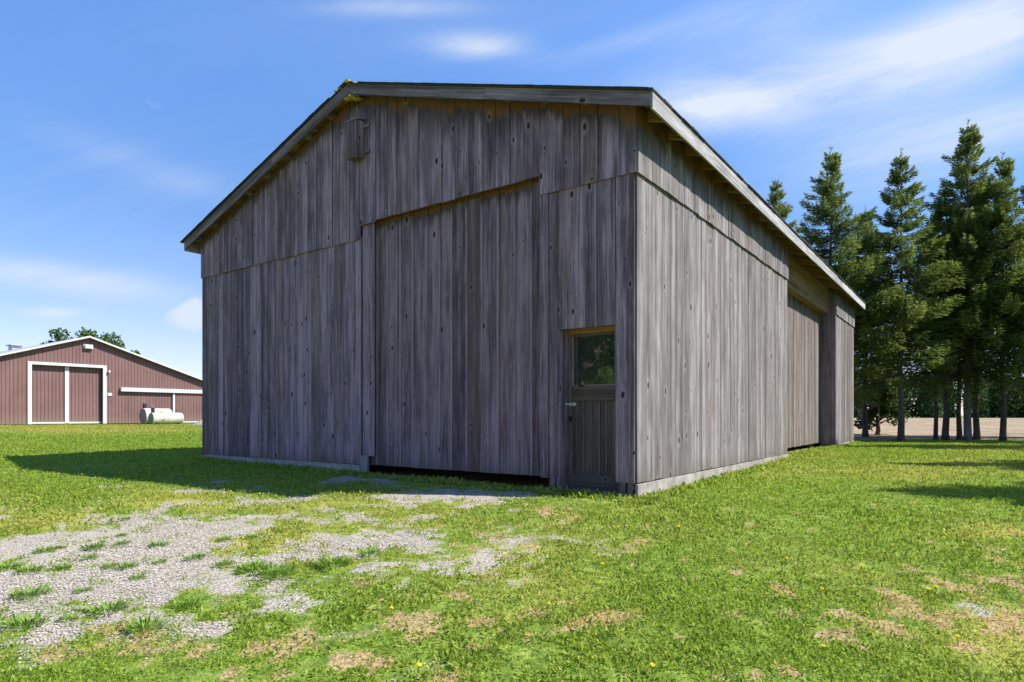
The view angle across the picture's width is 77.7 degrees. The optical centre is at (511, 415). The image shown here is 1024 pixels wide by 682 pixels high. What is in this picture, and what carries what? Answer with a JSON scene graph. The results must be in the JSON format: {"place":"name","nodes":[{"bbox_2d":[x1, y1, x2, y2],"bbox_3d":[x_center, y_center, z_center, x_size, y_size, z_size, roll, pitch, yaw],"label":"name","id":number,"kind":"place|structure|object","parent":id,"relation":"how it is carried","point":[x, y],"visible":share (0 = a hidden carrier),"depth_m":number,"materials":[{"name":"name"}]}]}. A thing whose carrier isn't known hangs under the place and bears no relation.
{"place":"outdoors","nodes":[
{"label":"outdoors","id":0,"kind":"place"},
{"bbox_2d":[0,336,201,423],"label":"steel barn","id":1,"kind":"structure","parent":0,"point":[88,379],"depth_m":47.14,"materials":[{"name":"red metal"}]},
{"bbox_2d":[32,365,64,421],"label":"sliding door","id":2,"kind":"structure","parent":1,"relation":"in","point":[48,382],"depth_m":45.20,"materials":[{"name":"red metal"}]},
{"bbox_2d":[69,367,100,421],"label":"sliding door","id":3,"kind":"structure","parent":1,"relation":"in","point":[84,382],"depth_m":47.03,"materials":[{"name":"red metal"}]},
{"bbox_2d":[175,393,201,420],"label":"side sliding door","id":4,"kind":"structure","parent":1,"relation":"in","point":[188,404],"depth_m":52.94,"materials":[{"name":"red metal"}]},
{"bbox_2d":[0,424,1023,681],"bbox_3d":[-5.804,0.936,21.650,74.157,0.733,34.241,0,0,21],"label":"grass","id":5,"kind":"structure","parent":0,"point":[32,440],"depth_m":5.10,"materials":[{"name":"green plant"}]},
{"bbox_2d":[0,416,1023,681],"bbox_3d":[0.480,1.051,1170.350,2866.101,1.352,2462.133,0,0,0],"label":"ground","id":6,"kind":"structure","parent":0,"point":[226,582],"depth_m":4.44,"materials":[{"name":"green plant"}]},
{"bbox_2d":[0,560,23,571],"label":"weed tuft","id":7,"kind":"object","parent":6,"relation":"on","point":[4,566],"visible":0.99,"depth_m":4.75,"materials":[{"name":"green plant"}]},
{"bbox_2d":[1,608,52,629],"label":"weed tuft","id":8,"kind":"object","parent":6,"relation":"on","point":[18,620],"visible":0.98,"depth_m":3.63,"materials":[{"name":"green plant"}]},
{"bbox_2d":[13,563,44,572],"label":"weed tuft","id":9,"kind":"object","parent":6,"relation":"on","point":[25,568],"visible":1,"depth_m":4.68,"materials":[{"name":"green plant"}]},
{"bbox_2d":[6,582,54,598],"bbox_3d":[-3.143,1.138,4.160,0.250,0.082,0.268,0,0,35],"label":"weed tuft","id":10,"kind":"object","parent":6,"relation":"on","point":[19,593],"visible":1,"depth_m":4.13,"materials":[{"name":"green plant"}]},
{"bbox_2d":[32,544,58,553],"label":"weed tuft","id":11,"kind":"object","parent":6,"relation":"on","point":[49,548],"visible":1,"depth_m":5.21,"materials":[{"name":"green plant"}]},
{"bbox_2d":[54,563,71,568],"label":"weed tuft","id":12,"kind":"object","parent":6,"relation":"on","point":[62,567],"visible":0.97,"depth_m":4.76,"materials":[{"name":"green plant"}]},
{"bbox_2d":[56,613,78,620],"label":"weed tuft","id":13,"kind":"object","parent":6,"relation":"on","point":[65,618],"visible":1,"depth_m":3.73,"materials":[{"name":"green plant"}]},
{"bbox_2d":[40,327,124,348],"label":"broadleaf tree","id":14,"kind":"object","parent":6,"relation":"on","point":[83,333],"visible":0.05,"depth_m":82.65,"materials":[{"name":"green plant"}]},
{"bbox_2d":[71,585,94,592],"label":"weed tuft","id":15,"kind":"object","parent":6,"relation":"on","point":[90,587],"visible":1,"depth_m":4.24,"materials":[{"name":"green plant"}]},
{"bbox_2d":[80,552,99,558],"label":"weed tuft","id":16,"kind":"object","parent":6,"relation":"on","point":[90,555],"visible":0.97,"depth_m":5.05,"materials":[{"name":"green plant"}]},
{"bbox_2d":[79,541,105,549],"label":"weed tuft","id":17,"kind":"object","parent":6,"relation":"on","point":[92,546],"visible":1,"depth_m":5.32,"materials":[{"name":"green plant"}]},
{"bbox_2d":[85,596,133,616],"bbox_3d":[-2.446,1.154,3.864,0.263,0.081,0.252,0,0,-37],"label":"weed tuft","id":18,"kind":"object","parent":6,"relation":"on","point":[120,603],"visible":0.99,"depth_m":3.86,"materials":[{"name":"green plant"}]},
{"bbox_2d":[100,562,120,567],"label":"weed tuft","id":19,"kind":"object","parent":6,"relation":"on","point":[109,564],"visible":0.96,"depth_m":4.81,"materials":[{"name":"green plant"}]},
{"bbox_2d":[98,331,140,354],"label":"broadleaf tree","id":20,"kind":"object","parent":6,"relation":"on","point":[111,338],"visible":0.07,"depth_m":80.86,"materials":[{"name":"green plant"}]},
{"bbox_2d":[113,538,130,544],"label":"weed tuft","id":21,"kind":"object","parent":6,"relation":"on","point":[121,542],"visible":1,"depth_m":5.46,"materials":[{"name":"green plant"}]},
{"bbox_2d":[115,560,139,568],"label":"weed tuft","id":22,"kind":"object","parent":6,"relation":"on","point":[125,565],"visible":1,"depth_m":4.76,"materials":[{"name":"green plant"}]},
{"bbox_2d":[129,572,147,579],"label":"weed tuft","id":23,"kind":"object","parent":6,"relation":"on","point":[135,577],"visible":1,"depth_m":4.52,"materials":[{"name":"green plant"}]},
{"bbox_2d":[122,615,171,633],"bbox_3d":[-2.056,1.170,3.574,0.260,0.079,0.224,0,0,-6],"label":"weed tuft","id":24,"kind":"object","parent":6,"relation":"on","point":[144,623],"visible":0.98,"depth_m":3.60,"materials":[{"name":"green plant"}]},
{"bbox_2d":[139,400,172,423],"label":"fuel tank","id":25,"kind":"object","parent":6,"relation":"on","point":[145,412],"visible":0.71,"depth_m":48.72,"materials":[{"name":"white metal"}]},
{"bbox_2d":[151,558,166,562],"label":"weed tuft","id":26,"kind":"object","parent":6,"relation":"on","point":[164,560],"visible":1,"depth_m":4.92,"materials":[{"name":"green plant"}]},
{"bbox_2d":[148,540,170,546],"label":"weed tuft","id":27,"kind":"object","parent":6,"relation":"on","point":[152,543],"visible":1,"depth_m":5.40,"materials":[{"name":"green plant"}]},
{"bbox_2d":[148,405,183,423],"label":"fuel tank","id":28,"kind":"object","parent":6,"relation":"on","point":[165,418],"visible":0.98,"depth_m":48.20,"materials":[{"name":"white metal"}]},
{"bbox_2d":[164,593,205,610],"bbox_3d":[-2.015,1.155,3.931,0.230,0.071,0.220,0,0,10],"label":"weed tuft","id":29,"kind":"object","parent":6,"relation":"on","point":[180,604],"visible":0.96,"depth_m":3.92,"materials":[{"name":"green plant"}]},
{"bbox_2d":[183,552,206,559],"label":"weed tuft","id":30,"kind":"object","parent":6,"relation":"on","point":[195,555],"visible":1,"depth_m":5.02,"materials":[{"name":"green plant"}]},
{"bbox_2d":[211,557,235,566],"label":"weed tuft","id":31,"kind":"object","parent":6,"relation":"on","point":[221,563],"visible":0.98,"depth_m":4.80,"materials":[{"name":"green plant"}]},
{"bbox_2d":[216,535,231,540],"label":"weed tuft","id":32,"kind":"object","parent":6,"relation":"on","point":[223,538],"visible":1,"depth_m":5.62,"materials":[{"name":"green plant"}]},
{"bbox_2d":[234,560,264,571],"bbox_3d":[-1.966,1.111,4.744,0.210,0.074,0.242,0,0,39],"label":"weed tuft","id":33,"kind":"object","parent":6,"relation":"on","point":[252,563],"visible":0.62,"depth_m":4.72,"materials":[{"name":"green plant"}]},
{"bbox_2d":[246,534,260,538],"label":"weed tuft","id":34,"kind":"object","parent":6,"relation":"on","point":[251,536],"visible":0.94,"depth_m":5.67,"materials":[{"name":"green plant"}]},
{"bbox_2d":[237,557,272,574],"bbox_3d":[-1.877,1.102,4.661,0.284,0.100,0.329,0,0,-28],"label":"weed tuft","id":35,"kind":"object","parent":6,"relation":"on","point":[261,567],"visible":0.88,"depth_m":4.65,"materials":[{"name":"green plant"}]},
{"bbox_2d":[258,562,298,579],"bbox_3d":[-1.686,1.107,4.559,0.312,0.102,0.335,0,0,-9],"label":"weed tuft","id":36,"kind":"object","parent":6,"relation":"on","point":[283,570],"visible":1,"depth_m":4.58,"materials":[{"name":"green plant"}]},
{"bbox_2d":[312,552,352,567],"bbox_3d":[-1.374,1.091,4.818,0.330,0.106,0.345,0,0,9],"label":"weed tuft","id":37,"kind":"object","parent":6,"relation":"on","point":[320,562],"visible":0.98,"depth_m":4.81,"materials":[{"name":"green plant"}]},
{"bbox_2d":[360,546,383,555],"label":"weed tuft","id":38,"kind":"object","parent":6,"relation":"on","point":[371,551],"visible":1,"depth_m":5.15,"materials":[{"name":"green plant"}]},
{"bbox_2d":[0,480,859,680],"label":"gravel stones","id":39,"kind":"object","parent":6,"relation":"on","point":[118,583],"visible":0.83,"depth_m":4.89,"materials":[{"name":"grey gravel"}]},
{"bbox_2d":[180,79,866,497],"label":"timber barn","id":40,"kind":"structure","parent":6,"relation":"on","point":[622,291],"depth_m":9.65,"materials":[{"name":"grey wood"}]},
{"bbox_2d":[345,117,370,161],"bbox_3d":[-2.512,-4.511,10.326,0.400,0.682,0.200,0,0,36],"label":"bat box","id":41,"kind":"object","parent":40,"relation":"attached to","point":[355,127],"visible":1,"depth_m":10.30,"materials":[{"name":"grey wood"}]},
{"bbox_2d":[369,177,539,475],"bbox_3d":[-0.948,-1.253,9.486,3.611,4.133,0.049,0,0,36],"label":"sliding door","id":42,"kind":"structure","parent":40,"relation":"in","point":[457,281],"depth_m":9.33,"materials":[{"name":"grey wood"}]},
{"bbox_2d":[565,331,618,489],"bbox_3d":[1.069,-0.065,8.116,0.830,2.070,0.130,0,0,36],"label":"entry door","id":43,"kind":"structure","parent":40,"relation":"in","point":[592,356],"depth_m":8.18,"materials":[{"name":"grey wood"}]},
{"bbox_2d":[787,293,819,447],"bbox_3d":[7.224,-1.147,16.109,0.036,3.866,5.816,0,0,36],"label":"side sliding door","id":44,"kind":"structure","parent":40,"relation":"in","point":[803,323],"depth_m":16.59,"materials":[{"name":"grey wood"}]},
{"bbox_2d":[766,178,801,234],"bbox_3d":[13.479,-5.635,33.205,4.990,13.211,5.377,0,0,16],"label":"spruce tree","id":45,"kind":"object","parent":6,"relation":"on","point":[781,208],"visible":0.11,"depth_m":32.74,"materials":[{"name":"green plant"}]},
{"bbox_2d":[794,146,918,405],"bbox_3d":[12.015,-4.530,23.614,5.233,11.070,5.365,0,0,25],"label":"spruce tree","id":46,"kind":"object","parent":6,"relation":"on","point":[829,197],"visible":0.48,"depth_m":23.02,"materials":[{"name":"green plant"}]},
{"bbox_2d":[854,365,915,434],"bbox_3d":[17.015,-0.764,30.090,3.640,3.710,3.552,0,0,-5],"label":"young tree","id":47,"kind":"object","parent":6,"relation":"on","point":[887,407],"visible":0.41,"depth_m":29.86,"materials":[{"name":"green plant"}]},
{"bbox_2d":[845,206,927,436],"bbox_3d":[14.975,-4.076,27.555,5.216,10.135,4.479,0,0,18],"label":"spruce tree","id":48,"kind":"object","parent":6,"relation":"on","point":[862,378],"visible":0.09,"depth_m":27.37,"materials":[{"name":"green plant"}]},
{"bbox_2d":[847,147,968,440],"bbox_3d":[14.020,-4.364,22.697,4.310,10.728,5.019,0,0,21],"label":"spruce tree","id":49,"kind":"object","parent":6,"relation":"on","point":[907,253],"visible":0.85,"depth_m":22.66,"materials":[{"name":"green plant"}]},
{"bbox_2d":[894,212,973,439],"bbox_3d":[16.518,-3.621,24.587,2.972,9.246,3.461,0,0,14],"label":"spruce tree","id":50,"kind":"object","parent":6,"relation":"on","point":[935,427],"visible":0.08,"depth_m":24.72,"materials":[{"name":"green plant"}]},
{"bbox_2d":[854,367,1023,417],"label":"wood","id":51,"kind":"object","parent":6,"relation":"on","point":[924,408],"visible":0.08,"depth_m":151.26,"materials":[{"name":"green plant"}]},
{"bbox_2d":[876,118,1023,440],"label":"spruce tree","id":52,"kind":"object","parent":6,"relation":"on","point":[965,173],"visible":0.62,"depth_m":23.11,"materials":[{"name":"green plant"}]},
{"bbox_2d":[913,201,993,439],"bbox_3d":[17.226,-3.660,24.715,3.596,9.325,3.337,0,0,-31],"label":"spruce tree","id":53,"kind":"object","parent":6,"relation":"on","point":[959,434],"visible":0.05,"depth_m":24.41,"materials":[{"name":"green plant"}]},
{"bbox_2d":[903,186,1023,440],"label":"spruce tree","id":54,"kind":"object","parent":6,"relation":"on","point":[945,436],"visible":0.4,"depth_m":23.29,"materials":[{"name":"green plant"}]},
{"bbox_2d":[921,180,1023,439],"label":"spruce tree","id":55,"kind":"object","parent":6,"relation":"on","point":[976,430],"visible":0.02,"depth_m":24.49,"materials":[{"name":"green plant"}]},
{"bbox_2d":[933,150,1023,440],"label":"spruce tree","id":56,"kind":"object","parent":6,"relation":"on","point":[1007,165],"visible":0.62,"depth_m":22.83,"materials":[{"name":"green plant"}]},
{"bbox_2d":[985,185,1023,388],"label":"spruce tree","id":57,"kind":"object","parent":6,"relation":"on","point":[1021,191],"visible":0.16,"depth_m":23.36,"materials":[{"name":"green plant"}]},
{"bbox_2d":[0,0,1023,415],"label":"sky","id":58,"kind":"structure","parent":0,"point":[124,124],"materials":[{"name":"blue"}]},
{"bbox_2d":[854,418,1023,439],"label":"field","id":59,"kind":"structure","parent":0,"point":[918,428],"depth_m":39.86,"materials":[{"name":"beige soil"}]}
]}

